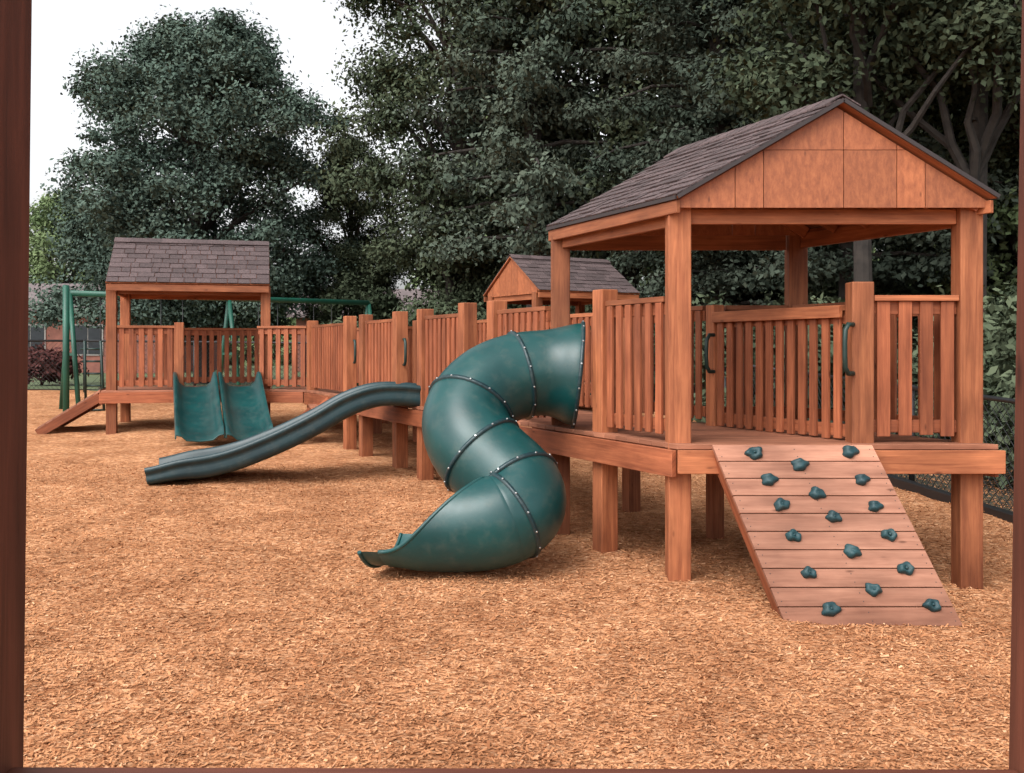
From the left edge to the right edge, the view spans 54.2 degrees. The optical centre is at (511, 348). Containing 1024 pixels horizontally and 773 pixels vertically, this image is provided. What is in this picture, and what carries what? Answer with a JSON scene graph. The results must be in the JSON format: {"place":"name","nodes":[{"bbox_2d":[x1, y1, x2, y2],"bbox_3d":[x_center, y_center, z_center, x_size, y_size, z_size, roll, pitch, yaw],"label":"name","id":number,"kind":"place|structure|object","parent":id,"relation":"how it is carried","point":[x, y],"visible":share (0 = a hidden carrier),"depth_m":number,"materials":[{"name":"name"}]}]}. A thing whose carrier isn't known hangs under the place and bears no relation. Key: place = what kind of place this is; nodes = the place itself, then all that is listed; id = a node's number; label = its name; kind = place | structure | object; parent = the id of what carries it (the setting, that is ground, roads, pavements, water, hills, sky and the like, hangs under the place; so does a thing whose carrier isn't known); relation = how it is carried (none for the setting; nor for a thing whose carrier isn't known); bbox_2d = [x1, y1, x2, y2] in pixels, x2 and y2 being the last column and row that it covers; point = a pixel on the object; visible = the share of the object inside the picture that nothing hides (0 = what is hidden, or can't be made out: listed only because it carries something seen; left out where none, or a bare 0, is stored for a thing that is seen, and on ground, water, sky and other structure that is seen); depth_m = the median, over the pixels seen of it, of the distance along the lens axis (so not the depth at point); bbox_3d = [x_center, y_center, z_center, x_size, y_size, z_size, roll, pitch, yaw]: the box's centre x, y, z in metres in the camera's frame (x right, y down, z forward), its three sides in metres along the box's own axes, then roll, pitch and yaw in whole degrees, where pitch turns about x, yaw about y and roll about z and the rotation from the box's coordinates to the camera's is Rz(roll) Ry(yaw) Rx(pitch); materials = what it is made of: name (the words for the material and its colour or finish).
{"place":"outdoors","nodes":[
{"label":"outdoors","id":0,"kind":"place"},
{"bbox_2d":[29,0,882,326],"label":"sky","id":1,"kind":"structure","parent":0,"point":[60,28],"materials":[{"name":"white"}]},
{"bbox_2d":[23,365,1013,769],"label":"ground","id":2,"kind":"structure","parent":0,"point":[145,435],"depth_m":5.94,"materials":[{"name":"brown wood"}]},
{"bbox_2d":[28,342,88,385],"bbox_3d":[-12.367,0.425,26.571,1.898,1.337,2.211,0,0,0],"label":"red leaf shrub","id":3,"kind":"object","parent":2,"relation":"on","point":[47,354],"visible":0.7,"depth_m":26.13,"materials":[{"name":"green plant"}]},
{"bbox_2d":[35,388,105,433],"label":"access ramp","id":4,"kind":"structure","parent":2,"relation":"on","point":[78,410],"depth_m":15.26,"materials":[{"name":"brown wood"}]},
{"bbox_2d":[29,188,112,282],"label":"maple tree","id":5,"kind":"object","parent":2,"relation":"on","point":[41,263],"visible":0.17,"depth_m":48.42,"materials":[{"name":"green plant"}]},
{"bbox_2d":[63,285,104,411],"bbox_3d":[-7.997,0.113,18.717,0.709,2.585,0.428,0,0,-13],"label":"climbing ladder","id":6,"kind":"object","parent":2,"relation":"on","point":[66,348],"visible":0.73,"depth_m":18.46,"materials":[{"name":"green metal"}]},
{"bbox_2d":[28,312,224,372],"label":"walls","id":7,"kind":"structure","parent":2,"relation":"on","point":[57,334],"depth_m":40.00,"materials":[{"name":"brick"}]},
{"bbox_2d":[28,324,102,355],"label":"windows and trim","id":8,"kind":"structure","parent":7,"relation":"attached to","point":[86,333],"depth_m":39.94,"materials":[{"name":"white glass"}]},
{"bbox_2d":[28,283,105,311],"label":"roof","id":9,"kind":"structure","parent":7,"relation":"on","point":[31,285],"depth_m":43.60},
{"bbox_2d":[99,237,271,434],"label":"wooden play tower","id":10,"kind":"structure","parent":2,"relation":"on","point":[164,268],"depth_m":15.82,"materials":[{"name":"brown wood"}]},
{"bbox_2d":[28,3,371,383],"bbox_3d":[-9.099,-4.301,29.365,10.110,11.316,9.058,0,0,-23],"label":"oak tree","id":11,"kind":"object","parent":2,"relation":"on","point":[205,84],"visible":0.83,"depth_m":27.28,"materials":[{"name":"green plant"}]},
{"bbox_2d":[59,290,371,408],"bbox_3d":[-5.850,0.085,21.000,6.571,2.405,1.385,0,0,-38],"label":"swing set","id":12,"kind":"object","parent":2,"relation":"on","point":[228,318],"visible":0.38,"depth_m":20.69,"materials":[{"name":"green paint"}]},
{"bbox_2d":[173,371,272,441],"bbox_3d":[-4.275,0.811,14.686,1.324,0.915,2.253,0,0,-19],"label":"double lane slide","id":13,"kind":"object","parent":2,"relation":"on","point":[199,412],"visible":0.98,"depth_m":14.60,"materials":[{"name":"green plastic"}]},
{"bbox_2d":[144,381,420,484],"bbox_3d":[-2.466,0.916,11.221,2.995,1.064,1.032,0,0,-11],"label":"double wave slide","id":14,"kind":"object","parent":2,"relation":"on","point":[268,443],"visible":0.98,"depth_m":10.83,"materials":[{"name":"green plastic"}]},
{"bbox_2d":[28,340,590,394],"bbox_3d":[-10.560,0.547,23.400,26.950,1.579,0.070,0,0,0],"label":"chain link fence","id":15,"kind":"object","parent":2,"relation":"on","point":[95,341],"visible":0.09,"depth_m":23.40,"materials":[{"name":"black metal"}]},
{"bbox_2d":[291,133,409,324],"bbox_3d":[-4.793,-2.878,30.819,4.005,8.245,5.083,0,0,-36],"label":"maple tree","id":16,"kind":"object","parent":2,"relation":"on","point":[349,225],"visible":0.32,"depth_m":30.20,"materials":[{"name":"green plant"}]},
{"bbox_2d":[296,317,413,371],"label":"walls","id":17,"kind":"structure","parent":2,"relation":"on","point":[299,322],"depth_m":44.00,"materials":[{"name":"wood"}]},
{"bbox_2d":[284,289,439,316],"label":"roof","id":18,"kind":"structure","parent":17,"relation":"on","point":[406,292],"depth_m":46.06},
{"bbox_2d":[257,326,486,433],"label":"wooden platform","id":19,"kind":"structure","parent":2,"relation":"on","point":[294,393],"depth_m":15.72,"materials":[{"name":"brown wood"}]},
{"bbox_2d":[296,0,605,319],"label":"maple tree","id":20,"kind":"object","parent":2,"relation":"on","point":[402,81],"visible":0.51,"depth_m":26.70,"materials":[{"name":"green plant"}]},
{"bbox_2d":[357,321,585,571],"bbox_3d":[-0.148,0.727,7.666,1.346,1.912,1.949,0,0,17],"label":"spiral tube slide","id":21,"kind":"object","parent":2,"relation":"on","point":[497,470],"visible":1,"depth_m":7.18,"materials":[{"name":"green plastic"}]},
{"bbox_2d":[39,116,920,365],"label":"distant trees","id":22,"kind":"object","parent":2,"relation":"on","point":[293,322],"visible":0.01,"depth_m":59.69,"materials":[{"name":"green plant"}]},
{"bbox_2d":[302,300,705,512],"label":"elevated wooden walkway","id":23,"kind":"structure","parent":2,"relation":"on","point":[441,343],"depth_m":11.13,"materials":[{"name":"brown wood"}]},
{"bbox_2d":[0,0,1023,772],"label":"timber post and rail","id":24,"kind":"object","parent":2,"relation":"on","point":[14,134],"visible":1,"depth_m":1.28,"materials":[{"name":"brown wood"}]},
{"bbox_2d":[375,0,675,328],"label":"hemlock tree","id":25,"kind":"object","parent":2,"relation":"on","point":[534,81],"visible":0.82,"depth_m":24.32,"materials":[{"name":"green plant"}]},
{"bbox_2d":[483,254,639,405],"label":"wooden play tower","id":26,"kind":"structure","parent":2,"relation":"on","point":[522,279],"depth_m":19.29,"materials":[{"name":"brown wood"}]},
{"bbox_2d":[470,0,702,288],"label":"maple tree","id":27,"kind":"object","parent":2,"relation":"on","point":[627,132],"visible":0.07,"depth_m":24.16,"materials":[{"name":"green plant"}]},
{"bbox_2d":[305,237,1016,488],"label":"understory shrubs","id":28,"kind":"object","parent":2,"relation":"on","point":[1000,374],"visible":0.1,"depth_m":16.47,"materials":[{"name":"green plant"}]},
{"bbox_2d":[554,0,827,329],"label":"hemlock tree","id":29,"kind":"object","parent":2,"relation":"on","point":[676,23],"visible":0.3,"depth_m":21.39,"materials":[{"name":"green plant"}]},
{"bbox_2d":[560,0,935,304],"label":"maple tree","id":30,"kind":"object","parent":2,"relation":"on","point":[609,29],"visible":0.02,"depth_m":24.60,"materials":[{"name":"green plant"}]},
{"bbox_2d":[529,94,1005,588],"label":"wooden play tower","id":31,"kind":"structure","parent":2,"relation":"on","point":[797,183],"depth_m":6.80,"materials":[{"name":"brown wood"}]},
{"bbox_2d":[654,401,1012,523],"bbox_3d":[3.958,1.407,13.590,0.090,0.705,19.328,0,0,-7],"label":"border edging","id":32,"kind":"object","parent":2,"relation":"on","point":[933,493],"visible":0.1,"depth_m":10.27,"materials":[{"name":"black metal"}]},
{"bbox_2d":[654,352,1014,511],"bbox_3d":[4.011,0.961,14.150,0.073,1.901,18.506,0,0,-7],"label":"chain link fence","id":33,"kind":"object","parent":2,"relation":"on","point":[987,398],"visible":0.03,"depth_m":9.61,"materials":[{"name":"black metal"}]},
{"bbox_2d":[712,445,961,625],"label":"climbing ramp","id":34,"kind":"structure","parent":2,"relation":"on","point":[829,534],"depth_m":6.26,"materials":[{"name":"brown wood"}]},
{"bbox_2d":[672,0,1018,401],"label":"hemlock tree","id":35,"kind":"object","parent":2,"relation":"on","point":[830,263],"visible":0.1,"depth_m":16.76,"materials":[{"name":"green plant"}]},
{"bbox_2d":[687,0,1021,281],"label":"poplar tree","id":36,"kind":"object","parent":2,"relation":"on","point":[788,82],"visible":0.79,"depth_m":14.47,"materials":[{"name":"green plant"}]},
{"bbox_2d":[781,0,1021,429],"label":"poplar tree","id":37,"kind":"object","parent":2,"relation":"on","point":[983,133],"visible":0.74,"depth_m":14.19,"materials":[{"name":"green plant"}]},
{"bbox_2d":[872,102,966,322],"bbox_3d":[10.306,-6.804,21.926,6.993,16.799,8.185,0,0,11],"label":"hemlock tree","id":38,"kind":"object","parent":2,"relation":"on","point":[918,290],"depth_m":21.62,"materials":[{"name":"green plant"}]},
{"bbox_2d":[872,23,1021,309],"bbox_3d":[9.095,-5.408,17.206,6.952,14.175,5.977,0,0,-4],"label":"maple tree","id":39,"kind":"object","parent":2,"relation":"on","point":[1008,136],"visible":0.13,"depth_m":16.36,"materials":[{"name":"green plant"}]},
{"bbox_2d":[872,0,1021,144],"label":"poplar tree","id":40,"kind":"object","parent":2,"relation":"on","point":[966,104],"visible":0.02,"depth_m":15.62,"materials":[{"name":"green plant"}]},
{"bbox_2d":[893,99,1018,385],"bbox_3d":[9.269,-2.064,18.136,6.141,7.379,5.563,0,0,-25],"label":"maple tree","id":41,"kind":"object","parent":2,"relation":"on","point":[996,280],"visible":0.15,"depth_m":16.83,"materials":[{"name":"green plant"}]}
]}

